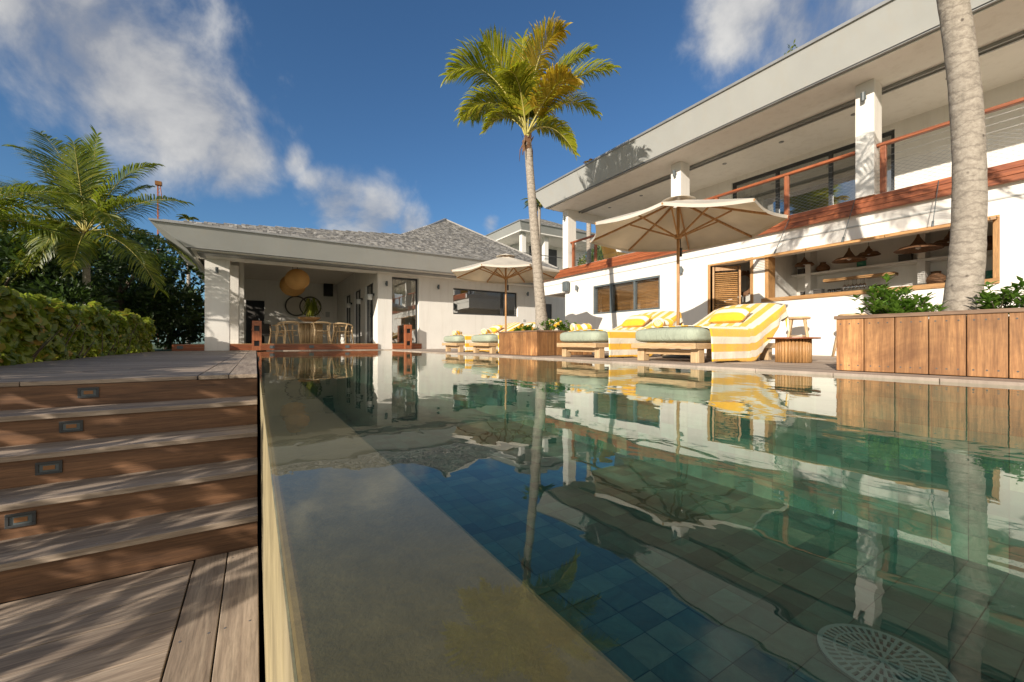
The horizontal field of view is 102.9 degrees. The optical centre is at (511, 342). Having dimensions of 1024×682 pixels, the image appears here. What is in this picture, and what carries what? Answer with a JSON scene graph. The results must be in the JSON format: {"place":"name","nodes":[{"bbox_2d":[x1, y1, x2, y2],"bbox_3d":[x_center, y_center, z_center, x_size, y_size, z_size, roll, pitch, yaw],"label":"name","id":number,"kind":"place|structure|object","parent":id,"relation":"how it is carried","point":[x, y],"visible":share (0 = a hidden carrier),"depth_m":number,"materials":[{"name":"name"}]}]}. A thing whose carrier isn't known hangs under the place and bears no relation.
{"place":"outdoors","nodes":[
{"label":"outdoors","id":0,"kind":"place"},
{"bbox_2d":[152,344,163,349],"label":"garden lawn","id":1,"kind":"structure","parent":0,"point":[154,347],"depth_m":28.16,"materials":[{"name":"green plant"}]},
{"bbox_2d":[0,200,62,282],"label":"broadleaf tree","id":2,"kind":"object","parent":1,"relation":"on","point":[4,234],"visible":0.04,"depth_m":13.39,"materials":[{"name":"green plant"}]},
{"bbox_2d":[0,181,97,246],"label":"coconut palm","id":3,"kind":"object","parent":1,"relation":"on","point":[5,223],"visible":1,"depth_m":9.57,"materials":[{"name":"green plant"}]},
{"bbox_2d":[0,231,117,303],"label":"broadleaf tree","id":4,"kind":"object","parent":1,"relation":"on","point":[6,252],"visible":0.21,"depth_m":11.68,"materials":[{"name":"green plant"}]},
{"bbox_2d":[16,276,120,312],"bbox_3d":[-12.692,-0.558,11.179,3.066,2.580,3.686,0,0,-32],"label":"broadleaf tree","id":5,"kind":"object","parent":1,"relation":"on","point":[76,289],"visible":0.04,"depth_m":11.16,"materials":[{"name":"green plant"}]},
{"bbox_2d":[0,285,156,365],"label":"sea grape hedge","id":6,"kind":"object","parent":1,"relation":"on","point":[37,328],"visible":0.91,"depth_m":5.68,"materials":[{"name":"green plant"}]},
{"bbox_2d":[0,124,197,304],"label":"coconut palm","id":7,"kind":"object","parent":1,"relation":"on","point":[80,161],"visible":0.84,"depth_m":11.54,"materials":[{"name":"green plant"}]},
{"bbox_2d":[27,216,204,334],"bbox_3d":[-14.375,-2.045,15.298,5.316,5.191,4.262,0,0,-32],"label":"broadleaf tree","id":8,"kind":"object","parent":1,"relation":"on","point":[105,272],"visible":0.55,"depth_m":15.25,"materials":[{"name":"green plant"}]},
{"bbox_2d":[50,217,181,313],"bbox_3d":[-18.557,-2.538,19.263,5.298,6.173,5.653,0,0,-6],"label":"broadleaf tree","id":9,"kind":"object","parent":1,"relation":"on","point":[93,266],"visible":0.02,"depth_m":18.67,"materials":[{"name":"green plant"}]},
{"bbox_2d":[110,272,204,349],"bbox_3d":[-15.566,-1.400,18.527,4.603,3.913,5.146,0,0,-32],"label":"broadleaf tree","id":10,"kind":"object","parent":1,"relation":"on","point":[190,333],"visible":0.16,"depth_m":17.91,"materials":[{"name":"green plant"}]},
{"bbox_2d":[155,181,161,338],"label":"crane mast","id":11,"kind":"object","parent":1,"relation":"on","point":[158,183],"visible":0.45,"depth_m":59.97,"materials":[{"name":"red metal"}]},
{"bbox_2d":[176,214,199,342],"bbox_3d":[-20.669,-3.803,25.963,1.277,8.685,1.307,0,0,-32],"label":"coconut palm","id":12,"kind":"object","parent":1,"relation":"on","point":[186,217],"visible":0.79,"depth_m":25.92,"materials":[{"name":"green plant"}]},
{"bbox_2d":[191,343,261,681],"bbox_3d":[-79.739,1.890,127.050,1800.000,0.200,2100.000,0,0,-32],"label":"ground","id":13,"kind":"structure","parent":0,"point":[260,658],"depth_m":2.84,"materials":[{"name":"brown plant"}]},
{"bbox_2d":[0,546,254,681],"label":"deck base","id":14,"kind":"object","parent":13,"relation":"on","point":[141,572],"depth_m":1.87,"materials":[{"name":"black wood"}]},
{"bbox_2d":[0,561,193,681],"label":"deck","id":15,"kind":"structure","parent":14,"relation":"on","point":[122,629],"depth_m":1.55,"materials":[{"name":"wood"}]},
{"bbox_2d":[0,378,256,602],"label":"step risers","id":16,"kind":"object","parent":14,"relation":"on","point":[30,581],"visible":0.84,"depth_m":2.29,"materials":[{"name":"wood"}]},
{"bbox_2d":[4,510,36,528],"bbox_3d":[-2.317,0.835,1.924,0.100,0.066,0.010,0,0,-32],"label":"step light","id":17,"kind":"object","parent":16,"relation":"attached to","point":[21,519],"visible":1,"depth_m":1.92,"materials":[{"name":"metal"}]},
{"bbox_2d":[35,460,62,475],"bbox_3d":[-2.462,0.665,2.170,0.100,0.066,0.010,0,0,-32],"label":"step light","id":18,"kind":"object","parent":16,"relation":"attached to","point":[48,467],"visible":1,"depth_m":2.17,"materials":[{"name":"metal"}]},
{"bbox_2d":[59,420,82,432],"bbox_3d":[-2.608,0.495,2.414,0.100,0.066,0.010,0,0,-32],"label":"step light","id":19,"kind":"object","parent":16,"relation":"attached to","point":[71,426],"visible":1,"depth_m":2.41,"materials":[{"name":"metal"}]},
{"bbox_2d":[77,387,98,397],"bbox_3d":[-2.759,0.325,2.657,0.100,0.066,0.010,0,0,-32],"label":"step light","id":20,"kind":"object","parent":16,"relation":"attached to","point":[90,392],"visible":1,"depth_m":2.65,"materials":[{"name":"metal"}]},
{"bbox_2d":[0,396,257,571],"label":"step treads","id":21,"kind":"object","parent":16,"relation":"on","point":[20,552],"visible":1,"depth_m":2.18,"materials":[{"name":"wood"}]},
{"bbox_2d":[162,546,258,681],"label":"deck border","id":22,"kind":"object","parent":14,"relation":"on","point":[193,652],"visible":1,"depth_m":1.58,"materials":[{"name":"wood"}]},
{"bbox_2d":[1,355,257,545],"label":"deck base","id":23,"kind":"object","parent":13,"relation":"on","point":[194,429],"visible":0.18,"depth_m":3.19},
{"bbox_2d":[0,351,240,386],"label":"deck","id":24,"kind":"structure","parent":23,"relation":"on","point":[161,366],"depth_m":3.78,"materials":[{"name":"wood"}]},
{"bbox_2d":[199,350,256,379],"bbox_3d":[-5.122,0.253,7.836,0.359,0.030,11.316,0,0,-32],"label":"deck border","id":25,"kind":"object","parent":23,"relation":"on","point":[242,364],"visible":0.98,"depth_m":3.77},
{"bbox_2d":[252,318,261,350],"bbox_3d":[-7.838,-0.256,12.530,0.250,0.988,0.200,0,0,-32],"label":"bollard light","id":26,"kind":"object","parent":25,"relation":"on","point":[256,335],"visible":1,"depth_m":12.46,"materials":[{"name":"red wood"}]},
{"bbox_2d":[257,356,633,681],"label":"infinity edge wall","id":27,"kind":"structure","parent":13,"relation":"on","point":[375,566],"depth_m":0.47,"materials":[{"name":"stone"}]},
{"bbox_2d":[577,245,603,265],"bbox_3d":[6.115,-2.856,25.807,4.667,6.805,5.915,0,0,11],"label":"broadleaf tree","id":28,"kind":"object","parent":13,"relation":"on","point":[592,257],"visible":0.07,"depth_m":24.60,"materials":[{"name":"green plant"}]},
{"bbox_2d":[155,349,356,354],"bbox_3d":[-4.190,1.012,18.622,19.300,1.455,44.000,0,0,-32],"label":"terrace base","id":29,"kind":"object","parent":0,"point":[230,350],"visible":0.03,"depth_m":14.92,"materials":[{"name":"tile"}]},
{"bbox_2d":[522,198,553,246],"bbox_3d":[1.687,-4.527,25.930,2.309,9.534,2.172,0,0,-13],"label":"coconut palm","id":30,"kind":"object","parent":29,"relation":"on","point":[539,206],"visible":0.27,"depth_m":25.93,"materials":[{"name":"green plant"}]},
{"bbox_2d":[266,349,1023,385],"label":"pool coping","id":31,"kind":"object","parent":29,"relation":"on","point":[1010,382],"visible":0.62,"depth_m":3.52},
{"bbox_2d":[251,324,271,343],"bbox_3d":[-10.743,-0.390,17.493,0.730,0.879,0.755,0,0,-32],"label":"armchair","id":32,"kind":"object","parent":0,"point":[265,329],"visible":0.45,"depth_m":17.69,"materials":[{"name":"black wood"}]},
{"bbox_2d":[0,0,883,343],"label":"sky","id":33,"kind":"structure","parent":0,"point":[314,114],"materials":[{"name":"blue"}]},
{"bbox_2d":[583,158,591,263],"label":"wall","id":34,"kind":"structure","parent":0,"point":[588,231],"depth_m":16.92,"materials":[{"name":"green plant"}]},
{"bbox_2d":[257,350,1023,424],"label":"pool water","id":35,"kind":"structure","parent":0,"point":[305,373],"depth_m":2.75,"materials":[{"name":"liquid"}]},
{"bbox_2d":[320,390,1023,681],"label":"pool basin","id":36,"kind":"object","parent":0,"point":[898,421],"visible":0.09,"depth_m":2.95,"materials":[{"name":"tile"}]},
{"bbox_2d":[316,389,1023,681],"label":"pool tiles","id":37,"kind":"object","parent":36,"relation":"on","point":[792,647],"visible":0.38,"depth_m":2.90,"materials":[{"name":"tile"}]},
{"bbox_2d":[817,623,957,681],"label":"drain cover","id":38,"kind":"object","parent":37,"relation":"on","point":[855,653],"visible":1,"depth_m":1.82,"materials":[{"name":"plastic"}]},
{"bbox_2d":[396,349,1023,379],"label":"terrace","id":39,"kind":"structure","parent":0,"point":[821,362],"depth_m":5.22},
{"bbox_2d":[148,218,558,350],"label":"pool house","id":40,"kind":"structure","parent":39,"relation":"on","point":[376,290],"depth_m":15.65,"materials":[{"name":"paint"}]},
{"bbox_2d":[268,323,290,343],"bbox_3d":[-8.760,-0.346,15.409,0.685,0.798,0.581,0,0,38],"label":"dining chair","id":41,"kind":"object","parent":40,"relation":"on","point":[271,331],"visible":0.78,"depth_m":15.36,"materials":[{"name":"brown wood"}]},
{"bbox_2d":[275,321,301,343],"bbox_3d":[-7.682,-0.346,14.045,0.581,0.798,0.685,0,0,33],"label":"dining chair","id":42,"kind":"object","parent":40,"relation":"on","point":[291,330],"visible":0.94,"depth_m":13.94,"materials":[{"name":"brown wood"}]},
{"bbox_2d":[280,267,304,295],"bbox_3d":[-8.828,-2.516,16.419,0.938,1.288,0.938,0,0,-32],"label":"paper pendant","id":43,"kind":"object","parent":40,"relation":"hanging from","point":[286,289],"visible":0.47,"depth_m":16.11,"materials":[{"name":"beige paper"}]},
{"bbox_2d":[285,296,307,315],"bbox_3d":[-11.201,-1.911,21.201,1.070,1.070,0.070,0,0,-32],"label":"ring mirror","id":44,"kind":"object","parent":40,"relation":"attached to","point":[292,303],"visible":0.79,"depth_m":21.20,"materials":[{"name":"black mirror"}]},
{"bbox_2d":[285,267,309,289],"bbox_3d":[-7.752,-2.534,14.733,0.818,1.253,0.818,0,0,-32],"label":"paper pendant","id":45,"kind":"object","parent":40,"relation":"hanging from","point":[297,279],"visible":1,"depth_m":14.47,"materials":[{"name":"beige paper"}]},
{"bbox_2d":[285,322,332,343],"bbox_3d":[-7.555,-0.346,15.329,1.800,0.787,1.800,0,0,-32],"label":"dining table","id":46,"kind":"object","parent":40,"relation":"on","point":[305,330],"visible":0.73,"depth_m":15.03,"materials":[{"name":"brown wood"}]},
{"bbox_2d":[298,317,319,321],"bbox_3d":[-7.597,-0.846,15.303,0.798,0.210,0.760,0,0,-32],"label":"wooden bowl","id":47,"kind":"object","parent":46,"relation":"on","point":[309,319],"visible":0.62,"depth_m":15.08,"materials":[{"name":"brown wood"}]},
{"bbox_2d":[302,298,322,316],"bbox_3d":[-7.813,-1.246,15.812,0.835,1.006,0.903,0,0,-4],"label":"potted plant","id":48,"kind":"object","parent":46,"relation":"on","point":[312,306],"visible":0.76,"depth_m":15.76,"materials":[{"name":"green plant"}]},
{"bbox_2d":[299,296,321,316],"bbox_3d":[-10.660,-1.911,21.580,1.070,1.070,0.070,0,0,-32],"label":"ring mirror","id":49,"kind":"object","parent":40,"relation":"attached to","point":[317,304],"visible":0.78,"depth_m":21.68,"materials":[{"name":"black mirror"}]},
{"bbox_2d":[310,321,331,343],"bbox_3d":[-6.761,-0.346,14.443,0.685,0.798,0.581,0,0,-34],"label":"dining chair","id":50,"kind":"object","parent":40,"relation":"on","point":[327,331],"visible":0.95,"depth_m":14.38,"materials":[{"name":"brown wood"}]},
{"bbox_2d":[332,324,349,343],"bbox_3d":[-6.813,-0.346,16.267,0.581,0.798,0.685,0,0,-32],"label":"dining chair","id":51,"kind":"object","parent":40,"relation":"on","point":[335,336],"visible":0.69,"depth_m":16.15,"materials":[{"name":"brown wood"}]},
{"bbox_2d":[331,322,353,343],"bbox_3d":[-6.339,-0.346,15.245,0.685,0.798,0.581,0,0,8],"label":"dining chair","id":52,"kind":"object","parent":40,"relation":"on","point":[345,331],"visible":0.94,"depth_m":15.08,"materials":[{"name":"brown wood"}]},
{"bbox_2d":[347,295,349,343],"bbox_3d":[-7.867,-1.130,19.797,0.050,2.360,1.300,0,0,-32],"label":"sliding door","id":53,"kind":"structure","parent":40,"relation":"in","point":[348,297],"depth_m":20.07,"materials":[{"name":"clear glass"}]},
{"bbox_2d":[356,290,359,342],"bbox_3d":[-6.698,-1.130,17.933,0.050,2.360,1.300,0,0,-32],"label":"sliding door","id":54,"kind":"structure","parent":40,"relation":"in","point":[357,292],"depth_m":18.12,"materials":[{"name":"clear glass"}]},
{"bbox_2d":[367,283,372,342],"bbox_3d":[-5.528,-1.130,16.070,0.050,2.360,1.300,0,0,-32],"label":"sliding door","id":55,"kind":"structure","parent":40,"relation":"in","point":[370,287],"depth_m":16.22,"materials":[{"name":"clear glass"}]},
{"bbox_2d":[392,277,416,342],"bbox_3d":[-4.125,-1.210,15.593,1.030,2.520,0.050,0,0,-32],"label":"window","id":56,"kind":"structure","parent":40,"relation":"in","point":[415,280],"depth_m":15.83,"materials":[{"name":"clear glass"}]},
{"bbox_2d":[453,288,501,315],"bbox_3d":[-1.446,-1.690,17.203,2.360,1.060,0.050,0,0,-32],"label":"window","id":57,"kind":"structure","parent":40,"relation":"in","point":[453,288],"depth_m":17.37,"materials":[{"name":"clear glass"}]},
{"bbox_2d":[502,292,515,315],"bbox_3d":[-0.129,-1.690,18.030,0.750,1.060,0.050,0,0,-32],"label":"window","id":58,"kind":"structure","parent":40,"relation":"in","point":[502,292],"depth_m":18.01,"materials":[{"name":"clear glass"}]},
{"bbox_2d":[404,323,411,348],"bbox_3d":[-3.896,-0.256,15.264,0.250,0.988,0.200,0,0,-32],"label":"bollard light","id":59,"kind":"object","parent":39,"relation":"on","point":[407,336],"visible":0.94,"depth_m":15.21,"materials":[{"name":"red wood"}]},
{"bbox_2d":[442,335,464,351],"bbox_3d":[-0.816,-0.132,11.271,2.000,0.742,0.960,0,0,-32],"label":"sun lounger","id":60,"kind":"object","parent":39,"relation":"on","point":[456,341],"visible":0.35,"depth_m":10.52,"materials":[{"name":"green fabric"}]},
{"bbox_2d":[450,322,523,351],"bbox_3d":[-0.684,-0.175,11.316,1.842,0.828,1.067,0,0,-32],"label":"beach towel","id":61,"kind":"object","parent":60,"relation":"on","point":[518,325],"visible":0.34,"depth_m":10.88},
{"bbox_2d":[489,325,502,332],"bbox_3d":[-0.490,-0.386,11.428,0.315,0.150,0.494,-37,19,-26],"label":"striped pillow","id":62,"kind":"object","parent":61,"relation":"on","point":[495,328],"visible":0.88,"depth_m":11.26,"materials":[{"name":"fabric"}]},
{"bbox_2d":[469,334,497,353],"bbox_3d":[0.077,-0.132,9.848,2.000,0.742,0.960,0,0,-32],"label":"sun lounger","id":63,"kind":"object","parent":39,"relation":"on","point":[486,341],"visible":0.27,"depth_m":9.14,"materials":[{"name":"green fabric"}]},
{"bbox_2d":[478,319,561,352],"bbox_3d":[0.208,-0.175,9.893,1.841,0.827,1.066,0,0,-32],"label":"beach towel","id":64,"kind":"object","parent":63,"relation":"on","point":[556,323],"visible":0.09,"depth_m":9.78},
{"bbox_2d":[481,328,491,333],"bbox_3d":[-0.584,-0.268,9.741,0.182,0.150,0.368,0,0,23],"label":"rolled towel","id":65,"kind":"object","parent":64,"relation":"on","point":[484,331],"visible":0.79,"depth_m":9.60,"materials":[{"name":"fabric"}]},
{"bbox_2d":[451,254,559,351],"bbox_3d":[-0.163,-1.051,10.700,2.798,2.581,2.798,0,0,-40],"label":"parasol","id":66,"kind":"object","parent":39,"relation":"on","point":[506,269],"visible":0.88,"depth_m":10.94,"materials":[{"name":"fabric"}]},
{"bbox_2d":[498,330,591,355],"bbox_3d":[0.662,0.003,8.314,1.384,0.466,1.384,0,0,-32],"label":"planter","id":67,"kind":"object","parent":39,"relation":"on","point":[536,342],"visible":0.73,"depth_m":7.64,"materials":[{"name":"brown wood"}]},
{"bbox_2d":[438,12,620,329],"bbox_3d":[0.384,-3.380,8.473,3.677,6.466,2.148,0,0,0],"label":"coconut palm","id":68,"kind":"object","parent":67,"relation":"in","point":[518,84],"visible":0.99,"depth_m":8.19,"materials":[{"name":"green plant"}]},
{"bbox_2d":[513,317,575,330],"bbox_3d":[0.630,-0.324,7.963,1.402,0.351,0.776,0,0,9],"label":"leafy shrub","id":69,"kind":"object","parent":67,"relation":"on","point":[547,327],"visible":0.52,"depth_m":7.83,"materials":[{"name":"green plant"}]},
{"bbox_2d":[545,296,564,323],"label":"passage wall","id":70,"kind":"structure","parent":39,"relation":"on","point":[555,307],"depth_m":20.88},
{"bbox_2d":[546,304,550,318],"bbox_3d":[1.734,-0.865,20.657,0.600,2.190,0.050,0,0,-32],"label":"door","id":71,"kind":"structure","parent":70,"relation":"in","point":[548,306],"depth_m":20.70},
{"bbox_2d":[557,331,668,357],"bbox_3d":[1.867,-0.132,7.146,2.000,0.742,0.960,0,0,-32],"label":"sun lounger","id":72,"kind":"object","parent":39,"relation":"on","point":[597,342],"visible":0.37,"depth_m":6.49,"materials":[{"name":"beige fabric"}]},
{"bbox_2d":[568,311,683,356],"bbox_3d":[1.998,-0.175,7.194,1.844,0.828,1.062,0,0,-32],"label":"beach towel","id":73,"kind":"object","parent":72,"relation":"on","point":[621,339],"visible":0.52,"depth_m":6.54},
{"bbox_2d":[570,323,591,330],"bbox_3d":[1.197,-0.263,7.042,0.375,0.147,0.170,0,0,-8],"label":"rolled towel","id":74,"kind":"object","parent":73,"relation":"on","point":[583,326],"visible":0.84,"depth_m":6.99,"materials":[{"name":"fabric"}]},
{"bbox_2d":[621,315,651,326],"bbox_3d":[2.215,-0.386,7.269,0.315,0.150,0.494,-37,19,-26],"label":"striped pillow","id":75,"kind":"object","parent":73,"relation":"on","point":[636,320],"visible":1,"depth_m":7.15,"materials":[{"name":"fabric"}]},
{"bbox_2d":[590,195,787,357],"bbox_3d":[2.648,-1.051,6.503,2.798,2.581,2.798,0,0,-32],"label":"parasol","id":76,"kind":"object","parent":39,"relation":"on","point":[679,224],"visible":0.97,"depth_m":6.72,"materials":[{"name":"beige fabric"}]},
{"bbox_2d":[631,327,774,362],"bbox_3d":[2.708,-0.132,5.637,2.000,0.742,0.960,0,0,-32],"label":"sun lounger","id":77,"kind":"object","parent":39,"relation":"on","point":[694,342],"visible":0.58,"depth_m":5.04,"materials":[{"name":"fabric"}]},
{"bbox_2d":[644,303,788,361],"bbox_3d":[2.839,-0.175,5.685,1.844,0.828,1.063,0,0,-32],"label":"beach towel","id":78,"kind":"object","parent":77,"relation":"on","point":[745,340],"visible":0.69,"depth_m":5.29,"materials":[{"name":"fabric"}]},
{"bbox_2d":[652,318,673,327],"bbox_3d":[2.040,-0.264,5.537,0.181,0.148,0.372,0,0,45],"label":"rolled towel","id":79,"kind":"object","parent":78,"relation":"on","point":[656,322],"visible":0.86,"depth_m":5.43,"materials":[{"name":"fabric"}]},
{"bbox_2d":[708,307,752,322],"bbox_3d":[3.066,-0.386,5.744,0.315,0.150,0.494,-37,19,-26],"label":"striped pillow","id":80,"kind":"object","parent":78,"relation":"on","point":[732,315],"visible":1,"depth_m":5.64,"materials":[{"name":"fabric"}]},
{"bbox_2d":[535,0,1023,355],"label":"villa","id":81,"kind":"object","parent":39,"relation":"on","point":[833,144],"visible":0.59,"depth_m":7.99,"materials":[{"name":"paint"}]},
{"bbox_2d":[593,283,610,314],"bbox_3d":[2.821,-1.333,12.567,0.140,0.894,0.750,0,0,-32],"label":"window","id":82,"kind":"structure","parent":81,"relation":"in","point":[601,293],"depth_m":12.61,"materials":[{"name":"metal"}]},
{"bbox_2d":[601,246,627,258],"bbox_3d":[3.338,-2.911,13.305,0.636,0.980,0.790,0,0,-32],"label":"terrace chair","id":83,"kind":"object","parent":81,"relation":"on","point":[614,252],"visible":0.38,"depth_m":13.27,"materials":[{"name":"wicker"}]},
{"bbox_2d":[611,275,659,312],"bbox_3d":[3.477,-1.333,11.503,0.100,0.894,1.750,0,0,-32],"label":"window","id":84,"kind":"structure","parent":81,"relation":"in","point":[622,293],"depth_m":11.78,"materials":[{"name":"metal"}]},
{"bbox_2d":[712,265,740,310],"bbox_3d":[4.948,-0.785,9.415,0.580,1.950,0.080,0,0,23],"label":"louvred door","id":85,"kind":"structure","parent":81,"relation":"in","point":[720,290],"depth_m":9.41,"materials":[{"name":"brown wood"}]},
{"bbox_2d":[729,270,749,297],"bbox_3d":[5.559,-1.415,9.823,0.064,0.653,0.652,0,0,-32],"label":"straw mirror","id":86,"kind":"object","parent":81,"relation":"hanging from","point":[745,273],"visible":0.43,"depth_m":9.80,"materials":[{"name":"brown glass"}]},
{"bbox_2d":[794,257,814,266],"bbox_3d":[6.294,-1.910,8.784,0.360,0.499,0.360,0,0,-32],"label":"straw pendant","id":87,"kind":"object","parent":81,"relation":"hanging from","point":[803,262],"visible":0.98,"depth_m":8.75,"materials":[{"name":"brown wicker"}]},
{"bbox_2d":[733,130,894,213],"bbox_3d":[6.972,-3.400,9.771,0.080,1.920,3.360,0,0,-32],"label":"sliding door","id":88,"kind":"structure","parent":81,"relation":"in","point":[891,133],"depth_m":9.32,"materials":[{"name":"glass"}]},
{"bbox_2d":[813,289,824,293],"bbox_3d":[6.629,-1.087,8.814,0.158,0.126,0.158,0,0,-32],"label":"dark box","id":89,"kind":"object","parent":81,"relation":"on","point":[817,291],"visible":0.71,"depth_m":8.77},
{"bbox_2d":[816,262,829,271],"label":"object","id":90,"kind":"object","parent":81,"relation":"on","point":[823,266],"visible":0.8,"depth_m":8.68,"materials":[{"name":"wicker"}]},
{"bbox_2d":[832,248,866,263],"bbox_3d":[6.442,-1.860,7.795,0.530,0.600,0.530,0,0,-32],"label":"straw pendant","id":91,"kind":"object","parent":81,"relation":"hanging from","point":[849,256],"visible":0.97,"depth_m":7.78,"materials":[{"name":"brown wicker"}]},
{"bbox_2d":[857,260,865,266],"bbox_3d":[7.019,-1.597,8.193,0.150,0.169,0.148,0,0,-32],"label":"green vase","id":92,"kind":"object","parent":81,"relation":"on","point":[861,263],"visible":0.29,"depth_m":8.13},
{"bbox_2d":[857,242,880,256],"bbox_3d":[6.942,-1.929,7.939,0.360,0.463,0.360,0,0,-32],"label":"straw pendant","id":93,"kind":"object","parent":81,"relation":"hanging from","point":[869,252],"visible":0.95,"depth_m":7.92,"materials":[{"name":"brown wicker"}]},
{"bbox_2d":[898,254,913,261],"bbox_3d":[7.370,-1.582,7.633,0.178,0.136,0.178,0,0,-32],"label":"dark box","id":94,"kind":"object","parent":81,"relation":"on","point":[904,257],"visible":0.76,"depth_m":7.58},
{"bbox_2d":[893,234,944,253],"bbox_3d":[6.916,-1.868,6.945,0.620,0.584,0.620,0,0,-32],"label":"straw pendant","id":95,"kind":"object","parent":81,"relation":"hanging from","point":[918,245],"visible":0.92,"depth_m":6.93,"materials":[{"name":"brown wicker"}]},
{"bbox_2d":[926,271,945,283],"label":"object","id":96,"kind":"object","parent":81,"relation":"on","point":[933,277],"visible":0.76,"depth_m":7.22,"materials":[{"name":"wicker"}]},
{"bbox_2d":[934,229,949,245],"bbox_3d":[7.450,-1.922,6.941,0.460,0.476,0.460,0,0,-32],"label":"straw pendant","id":97,"kind":"object","parent":81,"relation":"hanging from","point":[945,241],"visible":0.45,"depth_m":6.93,"materials":[{"name":"brown wicker"}]},
{"bbox_2d":[985,270,992,278],"bbox_3d":[7.938,-1.107,6.728,0.170,0.169,0.167,0,0,-32],"label":"green vase","id":98,"kind":"object","parent":81,"relation":"on","point":[988,274],"visible":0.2,"depth_m":6.71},
{"bbox_2d":[987,235,992,250],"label":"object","id":99,"kind":"object","parent":81,"relation":"on","point":[990,242],"visible":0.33,"depth_m":6.68,"materials":[{"name":"wicker"}]},
{"bbox_2d":[767,337,820,362],"bbox_3d":[3.442,0.086,4.994,0.550,0.302,0.550,0,0,-32],"label":"side table","id":100,"kind":"object","parent":39,"relation":"on","point":[793,349],"visible":1,"depth_m":4.84,"materials":[{"name":"brown wood"}]},
{"bbox_2d":[787,316,810,336],"bbox_3d":[5.265,-0.116,7.507,0.400,0.715,0.400,0,0,38],"label":"bar stool","id":101,"kind":"object","parent":39,"relation":"on","point":[803,318],"visible":0.7,"depth_m":7.41,"materials":[{"name":"brown wood"}]},
{"bbox_2d":[832,313,867,356],"bbox_3d":[5.627,-0.116,6.743,0.400,0.715,0.400,0,0,8],"label":"bar stool","id":102,"kind":"object","parent":39,"relation":"on","point":[834,350],"visible":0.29,"depth_m":6.74,"materials":[{"name":"brown wood"}]},
{"bbox_2d":[834,307,1023,378],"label":"planter","id":103,"kind":"object","parent":39,"relation":"on","point":[984,343],"visible":1,"depth_m":3.01,"materials":[{"name":"brown wood"}]},
{"bbox_2d":[848,273,948,314],"bbox_3d":[3.254,-0.375,3.450,0.831,0.464,0.680,0,0,-32],"label":"leafy shrub","id":104,"kind":"object","parent":103,"relation":"on","point":[885,300],"visible":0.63,"depth_m":3.38,"materials":[{"name":"green plant"}]},
{"bbox_2d":[936,0,987,319],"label":"coconut palm","id":105,"kind":"object","parent":103,"relation":"in","point":[966,261],"visible":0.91,"depth_m":3.29,"materials":[{"name":"grey plant"}]},
{"bbox_2d":[969,275,1023,317],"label":"leafy shrub","id":106,"kind":"object","parent":103,"relation":"on","point":[994,300],"visible":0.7,"depth_m":2.90,"materials":[{"name":"green plant"}]},
{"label":"hillside","id":107,"kind":"structure","parent":0,"visible":0},
{"bbox_2d":[485,219,599,269],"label":"hillside house","id":108,"kind":"structure","parent":107,"relation":"on","point":[515,235],"depth_m":32.06,"materials":[{"name":"paint"}]},
{"bbox_2d":[529,246,556,266],"bbox_3d":[2.622,-6.813,34.060,2.800,2.150,0.070,0,0,-32],"label":"window","id":109,"kind":"structure","parent":108,"relation":"in","point":[551,260],"depth_m":34.53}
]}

